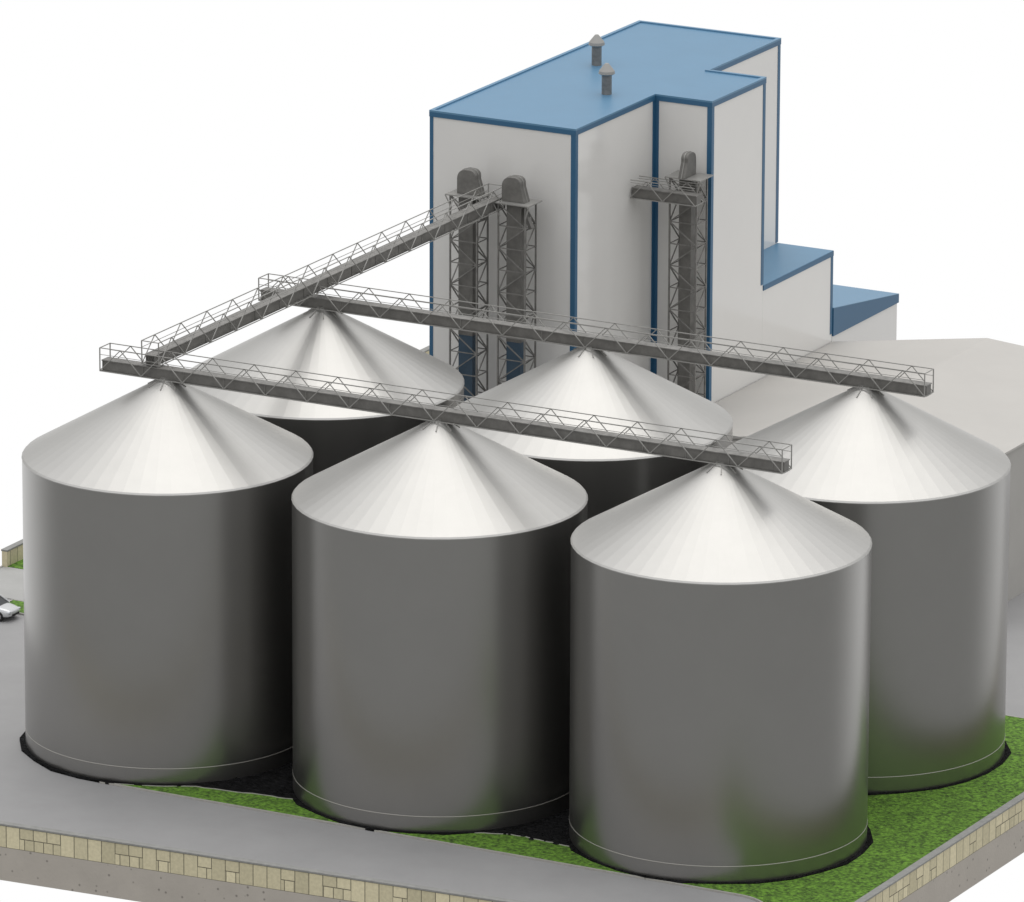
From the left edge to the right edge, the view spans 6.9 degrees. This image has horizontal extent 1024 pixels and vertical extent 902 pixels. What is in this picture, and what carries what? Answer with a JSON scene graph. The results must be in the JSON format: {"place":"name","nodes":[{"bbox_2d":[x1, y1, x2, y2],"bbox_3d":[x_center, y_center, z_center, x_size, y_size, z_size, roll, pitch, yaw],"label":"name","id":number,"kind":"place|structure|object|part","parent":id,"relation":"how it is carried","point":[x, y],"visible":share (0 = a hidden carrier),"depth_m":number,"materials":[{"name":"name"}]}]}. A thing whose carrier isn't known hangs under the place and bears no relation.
{"place":"outdoors","nodes":[
{"label":"outdoors","id":0,"kind":"place"},
{"bbox_2d":[0,567,23,600],"bbox_3d":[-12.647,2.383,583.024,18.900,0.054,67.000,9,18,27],"label":"pavement","id":1,"kind":"structure","parent":0,"point":[11,583],"depth_m":560.27,"materials":[{"name":"concrete"}]},
{"bbox_2d":[8,559,22,568],"bbox_3d":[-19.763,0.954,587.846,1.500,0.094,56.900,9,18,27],"label":"lawn","id":2,"kind":"structure","parent":0,"point":[18,564],"depth_m":564.12,"materials":[{"name":"green plant"}]},
{"bbox_2d":[10,600,23,612],"bbox_3d":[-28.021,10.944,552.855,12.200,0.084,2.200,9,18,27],"label":"lawn","id":3,"kind":"structure","parent":0,"point":[18,603],"depth_m":555.60,"materials":[{"name":"green plant"}]},
{"bbox_2d":[155,766,568,845],"bbox_3d":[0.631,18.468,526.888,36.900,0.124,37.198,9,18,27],"label":"gravel pad","id":4,"kind":"object","parent":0,"point":[278,779],"visible":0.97,"depth_m":518.03,"materials":[{"name":"black gravel"}]},
{"bbox_2d":[216,763,568,844],"bbox_3d":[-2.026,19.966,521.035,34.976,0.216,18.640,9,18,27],"label":"loose soil","id":5,"kind":"structure","parent":4,"relation":"on","point":[290,765],"depth_m":512.41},
{"bbox_2d":[289,418,587,834],"bbox_3d":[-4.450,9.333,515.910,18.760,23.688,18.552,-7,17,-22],"label":"grain silo","id":6,"kind":"object","parent":4,"relation":"on","point":[431,581],"visible":0.89,"depth_m":509.54,"materials":[{"name":"silver metal"}]},
{"bbox_2d":[99,343,791,473],"bbox_3d":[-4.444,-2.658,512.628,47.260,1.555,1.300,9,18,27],"label":"chain conveyor","id":7,"kind":"object","parent":6,"relation":"on","point":[665,447],"visible":1,"depth_m":512.07,"materials":[{"name":"metal"}]},
{"bbox_2d":[454,345,732,519],"bbox_3d":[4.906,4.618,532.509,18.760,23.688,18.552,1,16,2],"label":"grain silo","id":8,"kind":"object","parent":4,"relation":"on","point":[594,382],"visible":0.23,"depth_m":525.73,"materials":[{"name":"silver metal"}]},
{"bbox_2d":[258,273,933,396],"bbox_3d":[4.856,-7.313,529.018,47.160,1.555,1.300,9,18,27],"label":"chain conveyor","id":9,"kind":"object","parent":8,"relation":"on","point":[686,354],"visible":1,"depth_m":527.97,"materials":[{"name":"metal"}]},
{"bbox_2d":[0,565,1023,901],"bbox_3d":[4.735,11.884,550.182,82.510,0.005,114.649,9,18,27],"label":"road","id":10,"kind":"structure","parent":0,"point":[32,793],"depth_m":510.60,"materials":[{"name":"grey asphalt"}]},
{"bbox_2d":[0,595,20,620],"bbox_3d":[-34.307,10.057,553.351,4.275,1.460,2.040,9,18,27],"label":"parked car","id":11,"kind":"object","parent":10,"relation":"on","point":[8,608],"visible":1,"depth_m":552.47,"materials":[{"name":"grey paint"}]},
{"bbox_3d":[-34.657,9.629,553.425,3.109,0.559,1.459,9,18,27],"label":"window","id":12,"kind":"part","parent":11,"relation":"part of","materials":[{"name":"grey glass"}]},
{"bbox_2d":[20,377,312,785],"bbox_3d":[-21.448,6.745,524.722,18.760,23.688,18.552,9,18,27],"label":"grain silo","id":13,"kind":"object","parent":10,"relation":"on","point":[157,544],"visible":0.93,"depth_m":518.25,"materials":[{"name":"silver metal"}]},
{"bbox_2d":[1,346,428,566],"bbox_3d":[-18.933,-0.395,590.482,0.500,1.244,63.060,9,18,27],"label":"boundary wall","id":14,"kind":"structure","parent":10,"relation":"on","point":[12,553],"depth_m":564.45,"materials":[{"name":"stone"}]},
{"bbox_2d":[0,821,524,901],"bbox_3d":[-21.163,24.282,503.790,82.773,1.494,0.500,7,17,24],"label":"boundary wall","id":15,"kind":"structure","parent":10,"relation":"on","point":[224,868],"depth_m":501.82,"materials":[{"name":"stone"}]},
{"bbox_2d":[191,306,463,474],"bbox_3d":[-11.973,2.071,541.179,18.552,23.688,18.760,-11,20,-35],"label":"grain silo","id":16,"kind":"object","parent":10,"relation":"on","point":[331,343],"visible":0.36,"depth_m":534.55,"materials":[{"name":"silver metal"}]},
{"bbox_2d":[445,167,493,400],"bbox_3d":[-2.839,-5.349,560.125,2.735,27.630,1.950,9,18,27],"label":"bucket elevator","id":17,"kind":"object","parent":10,"relation":"on","point":[469,179],"visible":0.48,"depth_m":558.04,"materials":[{"name":"metal"}]},
{"bbox_2d":[0,566,1023,901],"bbox_3d":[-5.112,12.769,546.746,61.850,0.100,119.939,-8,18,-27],"label":"kerb","id":18,"kind":"structure","parent":10,"relation":"on","point":[434,840],"depth_m":509.25,"materials":[{"name":"concrete"}]},
{"bbox_2d":[494,175,541,385],"bbox_3d":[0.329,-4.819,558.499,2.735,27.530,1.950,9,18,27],"label":"bucket elevator","id":19,"kind":"object","parent":10,"relation":"on","point":[516,200],"visible":0.48,"depth_m":556.03,"materials":[{"name":"metal"}]},
{"bbox_2d":[141,183,504,366],"bbox_3d":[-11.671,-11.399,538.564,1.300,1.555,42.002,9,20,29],"label":"chain conveyor","id":20,"kind":"object","parent":19,"relation":"attached to","point":[286,298],"visible":1,"depth_m":537.43,"materials":[{"name":"metal"}]},
{"bbox_2d":[664,151,712,397],"bbox_3d":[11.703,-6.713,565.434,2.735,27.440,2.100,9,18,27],"label":"bucket elevator","id":21,"kind":"object","parent":10,"relation":"on","point":[687,278],"visible":0.46,"depth_m":563.69,"materials":[{"name":"metal"}]},
{"bbox_2d":[630,176,702,206],"bbox_3d":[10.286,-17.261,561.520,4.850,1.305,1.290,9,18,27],"label":"chain conveyor","id":22,"kind":"object","parent":21,"relation":"attached to","point":[663,195],"visible":1,"depth_m":561.26,"materials":[{"name":"metal"}]},
{"bbox_2d":[762,243,833,377],"bbox_3d":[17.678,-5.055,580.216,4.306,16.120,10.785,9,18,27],"label":"annex building","id":23,"kind":"structure","parent":10,"relation":"on","point":[797,310],"depth_m":578.48,"materials":[{"name":"white metal"}]},
{"bbox_2d":[855,792,1023,901],"bbox_3d":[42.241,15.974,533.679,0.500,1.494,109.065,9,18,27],"label":"boundary wall","id":24,"kind":"structure","parent":10,"relation":"on","point":[944,857],"depth_m":504.58,"materials":[{"name":"stone"}]},
{"bbox_2d":[0,820,1023,901],"bbox_3d":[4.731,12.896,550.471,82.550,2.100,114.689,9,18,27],"label":"ground","id":25,"kind":"structure","parent":0,"point":[145,885],"depth_m":505.51,"materials":[{"name":"concrete"}]},
{"bbox_2d":[0,0,1023,901],"label":"sky","id":26,"kind":"structure","parent":0,"point":[160,159],"materials":[{"name":"white"}]},
{"bbox_2d":[121,716,1023,901],"bbox_3d":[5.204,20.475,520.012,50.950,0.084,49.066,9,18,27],"label":"lawn","id":27,"kind":"structure","parent":0,"point":[908,829],"depth_m":511.29,"materials":[{"name":"green plant"}]},
{"bbox_2d":[114,783,568,846],"bbox_3d":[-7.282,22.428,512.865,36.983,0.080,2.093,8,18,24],"label":"kerb","id":28,"kind":"structure","parent":27,"relation":"on","point":[291,798],"depth_m":517.69,"materials":[{"name":"concrete"}]},
{"bbox_2d":[566,461,872,883],"bbox_3d":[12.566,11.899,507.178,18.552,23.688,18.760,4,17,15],"label":"grain silo","id":29,"kind":"object","parent":27,"relation":"on","point":[720,618],"visible":1,"depth_m":500.92,"materials":[{"name":"silver metal"}]},
{"bbox_2d":[727,385,1010,794],"bbox_3d":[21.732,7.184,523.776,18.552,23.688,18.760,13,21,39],"label":"grain silo","id":30,"kind":"object","parent":27,"relation":"on","point":[921,497],"visible":0.65,"depth_m":517.20,"materials":[{"name":"silver metal"}]},
{"bbox_2d":[429,20,780,402],"bbox_3d":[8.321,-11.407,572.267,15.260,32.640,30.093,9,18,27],"label":"mill building","id":31,"kind":"structure","parent":0,"point":[580,138],"depth_m":563.58,"materials":[{"name":"white metal"}]},
{"bbox_2d":[832,284,898,341],"bbox_3d":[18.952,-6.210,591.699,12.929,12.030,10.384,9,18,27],"label":"shed building","id":32,"kind":"structure","parent":0,"point":[860,314],"depth_m":588.45,"materials":[{"name":"white metal"}]},
{"bbox_2d":[716,338,1023,600],"bbox_3d":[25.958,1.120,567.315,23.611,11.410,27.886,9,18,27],"label":"warehouse","id":33,"kind":"structure","parent":0,"point":[978,387],"depth_m":566.93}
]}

